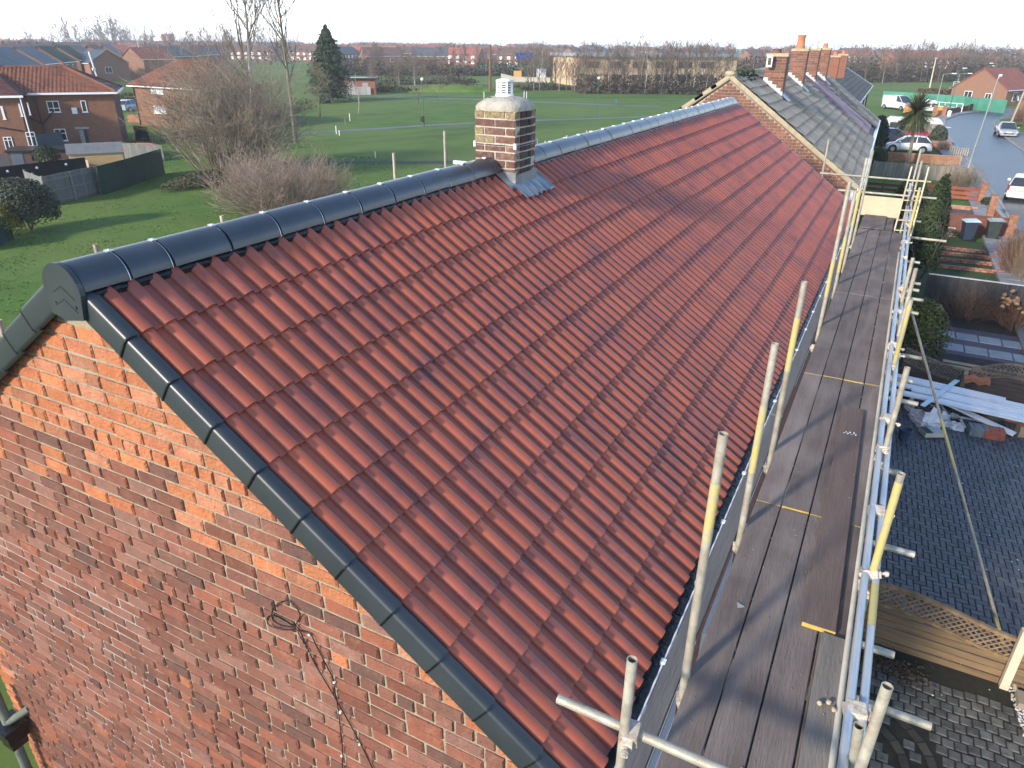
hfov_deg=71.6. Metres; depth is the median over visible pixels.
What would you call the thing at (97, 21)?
bare tree
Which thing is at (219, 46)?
house
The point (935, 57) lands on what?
house
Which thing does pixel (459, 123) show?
path
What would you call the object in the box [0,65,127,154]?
hipped house
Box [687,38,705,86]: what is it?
bare tree
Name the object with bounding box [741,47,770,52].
house
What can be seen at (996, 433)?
tile stack
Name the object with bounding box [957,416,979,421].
upvc board
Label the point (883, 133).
shrub
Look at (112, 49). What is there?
house
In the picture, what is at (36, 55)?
house
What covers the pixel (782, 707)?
scaffold board
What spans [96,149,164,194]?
fence
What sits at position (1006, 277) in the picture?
pavement
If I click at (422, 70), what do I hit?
bare tree
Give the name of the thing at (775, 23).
sky
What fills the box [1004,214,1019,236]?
brick pier
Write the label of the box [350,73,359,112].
sapling
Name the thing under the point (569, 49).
house
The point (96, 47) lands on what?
house
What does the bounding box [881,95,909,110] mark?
delivery van
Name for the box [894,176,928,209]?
conifer
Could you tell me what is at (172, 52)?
house
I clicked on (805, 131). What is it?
terraced house
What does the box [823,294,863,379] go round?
scaffold board
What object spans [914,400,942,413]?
rubble
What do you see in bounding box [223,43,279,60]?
house
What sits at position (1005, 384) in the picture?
trellis fence
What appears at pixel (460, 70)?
undergrowth
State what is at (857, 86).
hipped house
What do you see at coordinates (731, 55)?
bare tree
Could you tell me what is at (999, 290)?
board fence
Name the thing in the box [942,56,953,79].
bare tree
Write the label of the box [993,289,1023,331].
hydrangea
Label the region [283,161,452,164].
path
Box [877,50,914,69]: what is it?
house
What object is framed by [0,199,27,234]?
shrub
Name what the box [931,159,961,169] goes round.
board fence
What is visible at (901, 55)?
bare tree
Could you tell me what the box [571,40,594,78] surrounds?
bare tree
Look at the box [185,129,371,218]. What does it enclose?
bare bush
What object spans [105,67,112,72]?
window
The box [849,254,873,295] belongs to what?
scaffold board
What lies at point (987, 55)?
bare tree
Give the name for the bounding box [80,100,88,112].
window
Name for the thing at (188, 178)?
undergrowth
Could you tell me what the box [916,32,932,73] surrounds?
bare tree
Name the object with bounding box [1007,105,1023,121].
bare bush
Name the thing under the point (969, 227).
wheelie bin
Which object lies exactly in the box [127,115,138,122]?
garden wall
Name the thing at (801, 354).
scaffold board
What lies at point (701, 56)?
bare tree
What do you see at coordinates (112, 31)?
bare tree
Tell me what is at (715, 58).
bare tree
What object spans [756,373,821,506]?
scaffold board
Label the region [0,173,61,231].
shrub
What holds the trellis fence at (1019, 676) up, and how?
on the sett paving at (973, 719)
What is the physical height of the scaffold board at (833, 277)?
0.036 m
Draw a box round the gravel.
[1008,682,1023,735]
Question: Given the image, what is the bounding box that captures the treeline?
[0,38,1023,68]
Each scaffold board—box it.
[625,415,781,767]
[656,501,779,767]
[700,508,807,767]
[747,515,820,767]
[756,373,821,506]
[771,298,827,417]
[782,376,841,514]
[794,526,859,767]
[798,632,850,767]
[801,406,863,635]
[804,292,847,375]
[810,380,863,517]
[820,230,853,298]
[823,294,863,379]
[835,253,859,292]
[843,296,879,383]
[849,229,867,254]
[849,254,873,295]
[850,384,879,527]
[860,214,886,229]
[861,230,879,255]
[864,298,891,386]
[865,256,886,297]
[874,231,891,257]
[880,258,898,298]
[881,218,893,231]
[887,232,902,258]
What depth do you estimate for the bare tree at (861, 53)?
205.97 m
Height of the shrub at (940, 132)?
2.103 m
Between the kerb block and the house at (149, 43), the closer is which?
the kerb block
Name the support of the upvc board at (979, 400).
on the upvc board at (969, 400)
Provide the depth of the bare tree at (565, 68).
146.44 m
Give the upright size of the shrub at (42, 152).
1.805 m
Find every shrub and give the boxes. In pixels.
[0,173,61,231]
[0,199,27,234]
[31,145,60,162]
[119,92,134,99]
[871,148,888,165]
[873,115,896,149]
[889,289,954,361]
[928,124,949,140]
[980,197,990,204]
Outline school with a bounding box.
[550,52,741,85]
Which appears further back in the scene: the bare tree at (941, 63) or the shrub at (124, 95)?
the bare tree at (941, 63)
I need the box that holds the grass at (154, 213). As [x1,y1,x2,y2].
[0,147,443,336]
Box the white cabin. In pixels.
[536,69,545,77]
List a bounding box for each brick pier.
[932,105,938,116]
[941,105,947,115]
[977,182,989,202]
[986,194,999,216]
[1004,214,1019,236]
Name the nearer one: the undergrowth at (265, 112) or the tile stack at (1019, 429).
the tile stack at (1019, 429)
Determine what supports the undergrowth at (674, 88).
on the ground at (394, 110)
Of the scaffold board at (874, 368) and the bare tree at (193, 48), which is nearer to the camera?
the scaffold board at (874, 368)
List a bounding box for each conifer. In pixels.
[304,24,357,100]
[894,171,985,287]
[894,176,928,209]
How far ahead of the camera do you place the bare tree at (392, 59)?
144.42 m
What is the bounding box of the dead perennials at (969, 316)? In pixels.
[917,276,1022,324]
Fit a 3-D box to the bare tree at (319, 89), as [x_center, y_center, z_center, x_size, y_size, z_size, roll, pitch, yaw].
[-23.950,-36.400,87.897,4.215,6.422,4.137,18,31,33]
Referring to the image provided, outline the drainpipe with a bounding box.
[0,691,32,767]
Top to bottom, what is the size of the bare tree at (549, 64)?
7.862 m
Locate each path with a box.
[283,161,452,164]
[297,115,654,133]
[358,97,659,106]
[426,97,694,97]
[910,322,1023,364]
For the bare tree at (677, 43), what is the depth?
139.58 m
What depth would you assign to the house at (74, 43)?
340.19 m
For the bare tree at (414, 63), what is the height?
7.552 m
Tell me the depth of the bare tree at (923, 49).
223.88 m
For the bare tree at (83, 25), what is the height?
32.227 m
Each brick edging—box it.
[935,257,1002,265]
[938,264,1004,272]
[941,251,1002,258]
[943,246,1004,253]
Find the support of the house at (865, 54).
on the ground at (394, 110)
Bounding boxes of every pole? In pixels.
[88,52,96,75]
[489,44,490,92]
[929,58,937,87]
[1010,91,1023,121]
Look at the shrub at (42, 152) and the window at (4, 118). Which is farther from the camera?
the window at (4, 118)
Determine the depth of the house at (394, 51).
254.46 m
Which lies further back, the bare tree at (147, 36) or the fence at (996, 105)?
the bare tree at (147, 36)
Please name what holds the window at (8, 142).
in the hipped house at (73, 105)
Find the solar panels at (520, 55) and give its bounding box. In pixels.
[515,53,532,58]
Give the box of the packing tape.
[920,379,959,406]
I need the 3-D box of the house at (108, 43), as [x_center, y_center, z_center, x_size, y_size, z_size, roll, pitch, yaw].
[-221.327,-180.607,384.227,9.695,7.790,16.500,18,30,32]
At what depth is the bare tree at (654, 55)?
136.38 m
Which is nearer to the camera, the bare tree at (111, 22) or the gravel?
the gravel
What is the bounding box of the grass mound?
[376,83,524,92]
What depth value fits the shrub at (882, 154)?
54.96 m
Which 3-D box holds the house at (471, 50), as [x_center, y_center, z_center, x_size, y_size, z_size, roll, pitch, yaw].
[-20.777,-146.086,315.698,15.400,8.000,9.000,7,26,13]
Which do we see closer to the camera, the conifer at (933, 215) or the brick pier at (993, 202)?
the conifer at (933, 215)
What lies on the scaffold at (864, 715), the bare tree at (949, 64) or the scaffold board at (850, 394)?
the scaffold board at (850, 394)
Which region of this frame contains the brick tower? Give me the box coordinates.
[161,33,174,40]
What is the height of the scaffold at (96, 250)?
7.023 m
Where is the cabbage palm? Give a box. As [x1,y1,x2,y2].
[889,90,939,163]
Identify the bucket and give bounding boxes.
[898,426,912,440]
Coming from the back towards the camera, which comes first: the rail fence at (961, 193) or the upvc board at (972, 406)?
the rail fence at (961, 193)
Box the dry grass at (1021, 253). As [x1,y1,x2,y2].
[998,227,1023,278]
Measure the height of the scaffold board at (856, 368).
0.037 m
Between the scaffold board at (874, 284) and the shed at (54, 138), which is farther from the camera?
the shed at (54, 138)
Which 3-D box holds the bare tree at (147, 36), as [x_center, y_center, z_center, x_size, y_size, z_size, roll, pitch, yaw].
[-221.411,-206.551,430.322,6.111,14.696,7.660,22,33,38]
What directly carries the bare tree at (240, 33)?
on the ground at (394, 110)
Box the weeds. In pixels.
[944,227,960,238]
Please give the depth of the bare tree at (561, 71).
143.40 m
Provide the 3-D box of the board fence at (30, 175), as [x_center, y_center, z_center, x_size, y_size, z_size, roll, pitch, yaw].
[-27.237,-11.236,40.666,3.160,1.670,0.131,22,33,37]
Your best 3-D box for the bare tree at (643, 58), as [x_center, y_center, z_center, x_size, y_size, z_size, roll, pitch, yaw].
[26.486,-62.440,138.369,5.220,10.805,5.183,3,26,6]
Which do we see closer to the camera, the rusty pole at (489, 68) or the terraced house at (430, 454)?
the terraced house at (430, 454)
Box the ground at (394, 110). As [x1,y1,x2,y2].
[0,44,1023,767]
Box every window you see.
[0,106,6,119]
[2,137,13,148]
[25,132,37,145]
[46,101,61,112]
[54,129,68,140]
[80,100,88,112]
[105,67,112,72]
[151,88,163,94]
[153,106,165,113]
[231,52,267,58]
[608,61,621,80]
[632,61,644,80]
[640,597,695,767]
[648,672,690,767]
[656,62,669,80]
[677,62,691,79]
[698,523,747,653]
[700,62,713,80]
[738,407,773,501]
[964,91,972,96]
[985,93,991,97]
[1011,92,1017,101]
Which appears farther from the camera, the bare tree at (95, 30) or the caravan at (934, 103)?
the bare tree at (95, 30)
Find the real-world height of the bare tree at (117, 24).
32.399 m
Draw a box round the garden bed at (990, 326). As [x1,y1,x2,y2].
[846,269,1023,401]
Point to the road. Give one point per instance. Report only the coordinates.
(1000, 159)
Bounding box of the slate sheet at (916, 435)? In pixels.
[896,430,943,439]
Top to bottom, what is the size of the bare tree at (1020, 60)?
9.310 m
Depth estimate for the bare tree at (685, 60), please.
142.70 m
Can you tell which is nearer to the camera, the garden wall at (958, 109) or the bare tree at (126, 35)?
the garden wall at (958, 109)
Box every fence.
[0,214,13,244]
[23,170,47,197]
[40,166,101,203]
[43,158,89,166]
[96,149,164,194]
[112,137,155,158]
[122,143,164,160]
[133,126,149,141]
[319,87,370,94]
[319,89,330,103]
[477,65,550,72]
[501,73,549,82]
[853,577,1016,682]
[862,182,898,192]
[871,160,971,181]
[881,90,1007,112]
[890,122,943,132]
[900,347,962,387]
[922,273,1023,322]
[928,184,979,200]
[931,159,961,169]
[965,363,1023,403]
[1010,655,1023,690]
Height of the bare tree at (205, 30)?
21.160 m
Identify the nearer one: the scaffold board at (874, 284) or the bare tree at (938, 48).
the scaffold board at (874, 284)
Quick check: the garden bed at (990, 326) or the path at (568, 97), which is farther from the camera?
the path at (568, 97)
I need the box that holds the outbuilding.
[3,145,68,165]
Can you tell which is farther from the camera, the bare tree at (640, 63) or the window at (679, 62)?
the window at (679, 62)
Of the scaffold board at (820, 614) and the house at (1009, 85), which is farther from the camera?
the house at (1009, 85)
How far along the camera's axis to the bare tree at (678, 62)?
140.71 m
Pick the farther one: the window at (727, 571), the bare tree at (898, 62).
the bare tree at (898, 62)
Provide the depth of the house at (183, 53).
217.92 m
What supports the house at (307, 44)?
on the ground at (394, 110)
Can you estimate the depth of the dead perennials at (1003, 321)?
23.88 m
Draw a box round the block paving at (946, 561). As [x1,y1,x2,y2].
[751,372,1023,682]
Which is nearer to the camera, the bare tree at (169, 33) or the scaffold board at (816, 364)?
the scaffold board at (816, 364)
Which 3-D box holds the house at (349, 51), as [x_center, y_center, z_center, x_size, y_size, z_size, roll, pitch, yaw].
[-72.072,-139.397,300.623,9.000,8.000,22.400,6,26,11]
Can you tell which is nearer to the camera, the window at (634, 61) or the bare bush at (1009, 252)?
the bare bush at (1009, 252)
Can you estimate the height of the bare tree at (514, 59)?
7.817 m
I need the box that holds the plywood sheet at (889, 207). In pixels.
[860,195,901,217]
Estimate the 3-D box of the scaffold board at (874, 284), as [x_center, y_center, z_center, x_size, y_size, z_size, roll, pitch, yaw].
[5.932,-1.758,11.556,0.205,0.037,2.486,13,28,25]
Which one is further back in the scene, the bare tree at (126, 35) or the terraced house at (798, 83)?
the bare tree at (126, 35)
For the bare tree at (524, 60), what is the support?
on the ground at (394, 110)
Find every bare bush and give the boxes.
[103,8,324,176]
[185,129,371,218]
[935,139,948,150]
[939,157,988,191]
[986,216,1023,272]
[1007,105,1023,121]
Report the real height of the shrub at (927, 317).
2.526 m
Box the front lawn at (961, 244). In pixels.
[879,234,1000,315]
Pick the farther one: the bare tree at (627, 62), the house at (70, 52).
the house at (70, 52)
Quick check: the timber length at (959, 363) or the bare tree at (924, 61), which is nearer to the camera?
the timber length at (959, 363)
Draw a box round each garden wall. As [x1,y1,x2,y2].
[0,157,86,187]
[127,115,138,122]
[887,152,961,164]
[889,138,951,149]
[912,209,1009,235]
[946,105,969,113]
[950,205,977,209]
[994,208,1006,217]
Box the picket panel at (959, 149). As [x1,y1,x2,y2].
[948,147,970,155]
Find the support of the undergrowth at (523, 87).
on the ground at (394, 110)
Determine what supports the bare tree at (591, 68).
on the ground at (394, 110)
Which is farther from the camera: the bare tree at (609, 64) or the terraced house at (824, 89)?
the bare tree at (609, 64)
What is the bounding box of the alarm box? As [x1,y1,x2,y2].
[766,55,773,66]
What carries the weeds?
on the ground at (394, 110)
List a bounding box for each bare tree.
[21,24,33,41]
[47,17,61,41]
[56,9,69,40]
[60,24,73,41]
[70,10,92,40]
[70,16,82,41]
[84,26,94,41]
[87,7,107,39]
[91,18,102,39]
[95,22,108,40]
[100,20,107,39]
[101,12,121,39]
[101,30,109,41]
[103,11,120,41]
[105,24,123,43]
[114,13,125,40]
[116,17,132,40]
[121,28,131,43]
[132,24,143,40]
[139,21,148,38]
[139,30,152,43]
[148,27,155,39]
[160,20,174,43]
[178,14,222,157]
[187,0,272,147]
[195,25,210,42]
[201,25,216,42]
[210,0,283,147]
[214,20,234,42]
[250,27,259,44]
[253,23,261,44]
[254,0,305,142]
[256,24,269,44]
[298,62,332,117]
[357,46,365,67]
[363,47,375,62]
[363,55,374,76]
[364,56,377,76]
[373,42,384,68]
[379,42,385,66]
[382,53,395,82]
[390,53,405,80]
[392,60,402,83]
[397,45,406,68]
[406,49,419,85]
[407,54,417,85]
[409,52,420,85]
[415,58,423,85]
[416,58,426,84]
[421,58,429,81]
[436,43,448,61]
[451,48,459,65]
[470,47,481,68]
[494,44,505,61]
[511,47,520,63]
[517,38,541,87]
[522,53,532,81]
[527,47,540,90]
[529,34,555,82]
[530,41,550,90]
[540,49,556,88]
[545,54,560,89]
[546,46,560,87]
[546,50,558,86]
[552,45,568,82]
[552,56,568,83]
[561,55,572,89]
[566,49,577,85]
[566,51,582,88]
[567,54,579,90]
[571,38,586,78]
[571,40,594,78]
[575,48,593,86]
[581,38,602,81]
[584,58,597,83]
[587,54,602,90]
[589,42,604,82]
[595,53,614,83]
[598,43,622,90]
[601,46,622,88]
[603,47,615,77]
[607,50,620,80]
[612,50,625,89]
[613,30,633,85]
[615,41,632,75]
[615,47,632,86]
[619,42,638,79]
[627,45,645,88]
[631,32,647,78]
[632,46,650,86]
[633,30,657,92]
[636,33,661,87]
[638,49,649,75]
[643,47,662,87]
[645,55,659,86]
[651,32,675,89]
[651,47,662,83]
[655,51,669,91]
[657,37,680,85]
[657,49,669,81]
[658,43,673,80]
[661,34,680,89]
[664,39,683,86]
[668,39,691,82]
[673,33,703,80]
[673,42,694,84]
[679,38,698,93]
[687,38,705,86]
[688,43,704,74]
[689,38,709,86]
[691,35,714,75]
[700,47,715,81]
[701,36,718,86]
[704,50,721,83]
[707,42,726,77]
[707,49,728,79]
[711,61,722,80]
[719,53,734,77]
[720,38,747,69]
[723,36,743,70]
[747,43,763,68]
[846,39,857,58]
[846,48,855,66]
[850,45,863,70]
[851,45,868,69]
[852,50,862,69]
[862,40,880,66]
[864,56,872,78]
[873,44,893,69]
[875,48,888,77]
[882,51,891,82]
[886,46,903,80]
[892,42,903,78]
[892,43,910,64]
[892,46,908,82]
[893,49,906,73]
[904,42,918,79]
[905,38,918,63]
[909,41,932,67]
[913,46,926,81]
[914,36,929,73]
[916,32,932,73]
[918,46,929,81]
[920,40,941,80]
[925,39,943,81]
[930,36,945,69]
[936,49,948,81]
[940,36,964,80]
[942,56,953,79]
[946,49,959,73]
[950,31,977,70]
[961,32,987,65]
[965,37,978,69]
[967,39,986,62]
[972,40,991,71]
[980,44,994,67]
[991,41,1009,65]
[1003,34,1022,64]
[1016,47,1023,68]
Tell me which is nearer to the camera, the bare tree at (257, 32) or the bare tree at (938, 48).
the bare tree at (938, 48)
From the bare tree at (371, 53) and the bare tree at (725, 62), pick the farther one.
the bare tree at (371, 53)
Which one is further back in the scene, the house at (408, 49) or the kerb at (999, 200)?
the house at (408, 49)
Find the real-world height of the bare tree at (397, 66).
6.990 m
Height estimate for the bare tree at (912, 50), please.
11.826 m
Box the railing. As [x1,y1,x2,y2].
[939,102,963,107]
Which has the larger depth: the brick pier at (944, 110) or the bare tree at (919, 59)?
the bare tree at (919, 59)
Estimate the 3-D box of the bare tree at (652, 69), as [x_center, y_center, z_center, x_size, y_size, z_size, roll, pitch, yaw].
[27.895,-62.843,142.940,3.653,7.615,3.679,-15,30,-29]
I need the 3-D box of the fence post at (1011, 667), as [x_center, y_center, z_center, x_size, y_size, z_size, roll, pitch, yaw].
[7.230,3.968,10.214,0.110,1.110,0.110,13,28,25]
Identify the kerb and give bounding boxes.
[943,109,1022,239]
[993,116,1023,151]
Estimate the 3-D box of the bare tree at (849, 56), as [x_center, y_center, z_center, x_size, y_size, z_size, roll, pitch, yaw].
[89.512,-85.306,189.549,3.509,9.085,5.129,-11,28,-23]
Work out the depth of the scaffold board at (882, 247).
13.35 m
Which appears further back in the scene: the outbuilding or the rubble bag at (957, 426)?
the outbuilding
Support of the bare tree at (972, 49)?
on the ground at (394, 110)
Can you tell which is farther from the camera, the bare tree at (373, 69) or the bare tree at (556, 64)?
the bare tree at (556, 64)
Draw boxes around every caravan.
[887,116,950,127]
[922,99,937,112]
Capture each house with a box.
[0,41,68,47]
[0,47,40,64]
[0,53,20,64]
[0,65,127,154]
[0,78,857,767]
[4,39,40,42]
[7,42,50,43]
[8,41,65,44]
[12,46,60,64]
[34,46,77,69]
[54,45,83,71]
[67,42,89,44]
[69,45,86,52]
[80,49,130,80]
[81,42,127,52]
[84,45,103,49]
[100,45,122,56]
[101,42,116,44]
[116,42,175,46]
[120,47,175,78]
[126,59,265,130]
[140,42,180,46]
[143,46,182,58]
[171,46,198,59]
[181,43,231,62]
[182,43,227,64]
[187,46,209,60]
[201,46,220,64]
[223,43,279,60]
[288,44,315,60]
[293,43,316,45]
[310,51,345,70]
[335,44,359,63]
[342,44,371,50]
[359,44,404,68]
[396,44,411,61]
[411,44,447,68]
[448,45,483,65]
[474,44,496,63]
[496,46,526,65]
[542,46,565,60]
[564,46,588,51]
[575,47,621,52]
[637,47,653,52]
[648,47,669,52]
[678,49,869,309]
[686,48,732,53]
[738,48,768,64]
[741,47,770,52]
[786,34,875,189]
[789,40,877,139]
[816,43,880,204]
[827,50,872,106]
[846,48,871,63]
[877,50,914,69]
[909,50,961,68]
[950,67,1023,105]
[1009,48,1023,57]
[1015,95,1023,119]
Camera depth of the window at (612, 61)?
165.26 m
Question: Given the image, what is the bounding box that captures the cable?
[266,600,372,767]
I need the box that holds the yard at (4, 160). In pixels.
[0,154,9,166]
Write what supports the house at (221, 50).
on the ground at (394, 110)
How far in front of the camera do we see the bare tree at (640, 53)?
144.77 m
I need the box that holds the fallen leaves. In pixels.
[859,644,939,695]
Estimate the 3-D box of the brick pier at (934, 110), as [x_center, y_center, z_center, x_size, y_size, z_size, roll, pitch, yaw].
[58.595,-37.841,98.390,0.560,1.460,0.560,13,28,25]
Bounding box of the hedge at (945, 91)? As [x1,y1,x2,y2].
[917,88,951,94]
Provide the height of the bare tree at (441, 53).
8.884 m
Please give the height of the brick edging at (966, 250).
0.152 m
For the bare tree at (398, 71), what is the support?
on the ground at (394, 110)
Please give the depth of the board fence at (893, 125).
74.72 m
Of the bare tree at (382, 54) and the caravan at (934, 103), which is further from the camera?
the bare tree at (382, 54)
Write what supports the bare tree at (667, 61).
on the ground at (394, 110)
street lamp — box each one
[421,78,424,126]
[596,77,599,117]
[937,73,956,100]
[949,68,966,107]
[967,74,1002,167]
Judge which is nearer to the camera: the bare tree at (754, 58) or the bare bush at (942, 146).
the bare bush at (942, 146)
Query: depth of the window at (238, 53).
357.49 m
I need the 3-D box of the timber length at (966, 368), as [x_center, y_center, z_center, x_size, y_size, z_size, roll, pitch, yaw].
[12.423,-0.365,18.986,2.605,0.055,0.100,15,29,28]
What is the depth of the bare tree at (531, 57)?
149.05 m
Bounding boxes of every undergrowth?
[146,97,316,144]
[158,168,244,191]
[323,58,552,75]
[374,72,478,84]
[376,80,573,91]
[572,73,724,94]
[736,56,1023,82]
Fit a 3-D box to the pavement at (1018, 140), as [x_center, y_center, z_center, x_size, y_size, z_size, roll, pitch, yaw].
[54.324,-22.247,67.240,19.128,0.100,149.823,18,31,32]
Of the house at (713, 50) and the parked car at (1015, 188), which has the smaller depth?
the parked car at (1015, 188)
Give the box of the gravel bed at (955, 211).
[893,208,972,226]
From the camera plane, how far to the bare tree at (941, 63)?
197.19 m
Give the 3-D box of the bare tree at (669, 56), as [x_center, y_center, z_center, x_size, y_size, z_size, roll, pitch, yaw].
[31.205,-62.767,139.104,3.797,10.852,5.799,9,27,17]
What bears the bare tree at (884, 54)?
on the ground at (394, 110)
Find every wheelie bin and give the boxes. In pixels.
[960,218,981,241]
[985,218,1005,238]
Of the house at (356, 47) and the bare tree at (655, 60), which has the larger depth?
the house at (356, 47)
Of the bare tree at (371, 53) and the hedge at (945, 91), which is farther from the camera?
the bare tree at (371, 53)
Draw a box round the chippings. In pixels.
[869,450,1018,696]
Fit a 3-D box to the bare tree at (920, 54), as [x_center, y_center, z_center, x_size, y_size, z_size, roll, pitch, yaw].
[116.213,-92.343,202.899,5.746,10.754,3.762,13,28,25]
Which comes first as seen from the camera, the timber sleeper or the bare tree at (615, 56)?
the timber sleeper
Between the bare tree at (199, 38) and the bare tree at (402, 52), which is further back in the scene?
the bare tree at (199, 38)
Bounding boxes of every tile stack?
[966,422,989,437]
[981,413,1004,420]
[984,425,1005,440]
[1005,419,1016,423]
[1014,421,1023,437]
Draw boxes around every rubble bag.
[904,398,949,427]
[943,413,965,431]
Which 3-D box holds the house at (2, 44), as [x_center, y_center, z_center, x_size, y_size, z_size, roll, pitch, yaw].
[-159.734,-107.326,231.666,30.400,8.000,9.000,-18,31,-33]
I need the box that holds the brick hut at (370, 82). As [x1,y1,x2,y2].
[339,77,377,94]
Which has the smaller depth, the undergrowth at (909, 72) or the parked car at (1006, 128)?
the parked car at (1006, 128)
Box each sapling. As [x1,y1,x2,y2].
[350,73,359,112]
[411,84,423,109]
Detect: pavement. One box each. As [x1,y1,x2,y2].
[931,108,1023,354]
[994,116,1023,148]
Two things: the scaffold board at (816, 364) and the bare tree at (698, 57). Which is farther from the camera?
the bare tree at (698, 57)
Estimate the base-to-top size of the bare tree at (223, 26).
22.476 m
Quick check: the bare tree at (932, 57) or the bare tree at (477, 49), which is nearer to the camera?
the bare tree at (932, 57)
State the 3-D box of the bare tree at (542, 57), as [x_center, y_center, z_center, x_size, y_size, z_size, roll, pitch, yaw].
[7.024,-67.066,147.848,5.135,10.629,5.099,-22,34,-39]
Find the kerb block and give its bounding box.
[453,160,466,163]
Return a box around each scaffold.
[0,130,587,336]
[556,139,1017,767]
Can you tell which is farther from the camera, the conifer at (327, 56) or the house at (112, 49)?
the house at (112, 49)
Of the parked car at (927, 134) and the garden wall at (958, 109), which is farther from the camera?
the garden wall at (958, 109)
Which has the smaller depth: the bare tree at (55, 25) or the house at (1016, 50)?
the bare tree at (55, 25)
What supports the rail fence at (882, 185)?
on the ground at (394, 110)
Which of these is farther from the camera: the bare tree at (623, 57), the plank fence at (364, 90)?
the bare tree at (623, 57)
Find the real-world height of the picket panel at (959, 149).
0.650 m
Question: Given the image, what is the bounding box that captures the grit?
[663,228,876,767]
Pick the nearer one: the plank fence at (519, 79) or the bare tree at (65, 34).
the plank fence at (519, 79)
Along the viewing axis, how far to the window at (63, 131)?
61.61 m
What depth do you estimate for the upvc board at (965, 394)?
18.15 m
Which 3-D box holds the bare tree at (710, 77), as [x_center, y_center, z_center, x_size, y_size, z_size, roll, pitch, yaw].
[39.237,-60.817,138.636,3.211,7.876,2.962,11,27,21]
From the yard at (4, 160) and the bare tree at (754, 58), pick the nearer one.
the yard at (4, 160)
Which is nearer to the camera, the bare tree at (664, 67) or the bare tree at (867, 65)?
the bare tree at (664, 67)
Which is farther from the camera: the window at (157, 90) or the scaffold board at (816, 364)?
the window at (157, 90)
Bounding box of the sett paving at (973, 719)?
[703,602,1023,767]
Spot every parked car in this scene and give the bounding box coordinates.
[121,99,136,111]
[876,127,905,143]
[883,135,932,153]
[897,125,929,136]
[993,121,1019,136]
[1003,173,1023,199]
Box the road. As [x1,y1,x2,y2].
[944,109,1023,236]
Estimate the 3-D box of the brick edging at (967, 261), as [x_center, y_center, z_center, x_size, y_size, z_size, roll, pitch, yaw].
[20.022,-5.335,31.057,2.659,0.152,0.096,10,27,20]
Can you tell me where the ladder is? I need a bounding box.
[861,166,929,397]
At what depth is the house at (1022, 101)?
94.11 m
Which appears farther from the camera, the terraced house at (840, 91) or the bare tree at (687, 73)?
the bare tree at (687, 73)
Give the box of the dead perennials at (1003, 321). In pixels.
[985,296,1023,329]
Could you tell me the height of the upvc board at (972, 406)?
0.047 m
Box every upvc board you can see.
[890,387,1023,418]
[896,391,1023,422]
[897,376,1023,405]
[897,381,1023,410]
[897,383,1023,413]
[898,374,1005,399]
[909,381,1023,408]
[911,389,1023,416]
[948,406,1016,435]
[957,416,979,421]
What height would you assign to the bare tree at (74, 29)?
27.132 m
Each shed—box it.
[35,131,63,145]
[64,141,123,166]
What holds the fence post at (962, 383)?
on the block paving at (946, 561)
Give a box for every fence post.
[959,370,968,387]
[998,627,1023,690]
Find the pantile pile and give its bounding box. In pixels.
[963,374,990,385]
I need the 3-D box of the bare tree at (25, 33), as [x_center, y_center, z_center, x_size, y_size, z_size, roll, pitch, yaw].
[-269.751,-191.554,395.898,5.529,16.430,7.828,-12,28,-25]
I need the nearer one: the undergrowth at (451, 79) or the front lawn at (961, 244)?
the front lawn at (961, 244)
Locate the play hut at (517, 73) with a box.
[514,67,521,76]
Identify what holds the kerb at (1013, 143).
on the ground at (394, 110)
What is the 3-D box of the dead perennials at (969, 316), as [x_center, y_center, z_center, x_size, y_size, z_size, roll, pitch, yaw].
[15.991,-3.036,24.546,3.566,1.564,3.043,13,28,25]
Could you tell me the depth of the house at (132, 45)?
342.19 m
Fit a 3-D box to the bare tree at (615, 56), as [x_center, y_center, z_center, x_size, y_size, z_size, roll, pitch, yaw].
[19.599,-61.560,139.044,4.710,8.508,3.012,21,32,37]
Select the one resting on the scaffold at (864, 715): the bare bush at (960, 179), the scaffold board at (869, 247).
the scaffold board at (869, 247)
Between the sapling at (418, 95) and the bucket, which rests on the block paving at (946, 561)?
the bucket
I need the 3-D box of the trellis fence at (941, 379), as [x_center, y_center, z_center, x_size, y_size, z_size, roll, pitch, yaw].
[11.449,-0.382,19.401,1.441,1.075,0.062,13,28,25]
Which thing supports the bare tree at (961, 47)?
on the ground at (394, 110)
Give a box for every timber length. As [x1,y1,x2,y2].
[922,359,1023,379]
[943,359,1023,375]
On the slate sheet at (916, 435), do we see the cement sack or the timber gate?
the cement sack
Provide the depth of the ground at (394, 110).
63.54 m
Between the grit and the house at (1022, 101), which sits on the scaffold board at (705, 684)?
the grit
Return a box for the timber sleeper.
[1014,689,1023,710]
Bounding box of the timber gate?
[936,106,942,114]
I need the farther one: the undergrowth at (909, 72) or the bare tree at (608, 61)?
the undergrowth at (909, 72)
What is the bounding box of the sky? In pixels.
[0,0,1023,50]
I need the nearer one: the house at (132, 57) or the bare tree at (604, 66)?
the bare tree at (604, 66)
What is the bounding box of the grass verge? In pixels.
[999,118,1021,124]
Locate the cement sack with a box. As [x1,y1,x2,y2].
[918,427,944,437]
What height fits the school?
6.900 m
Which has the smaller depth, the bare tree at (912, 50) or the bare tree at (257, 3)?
the bare tree at (257, 3)
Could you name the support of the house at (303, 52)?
on the ground at (394, 110)

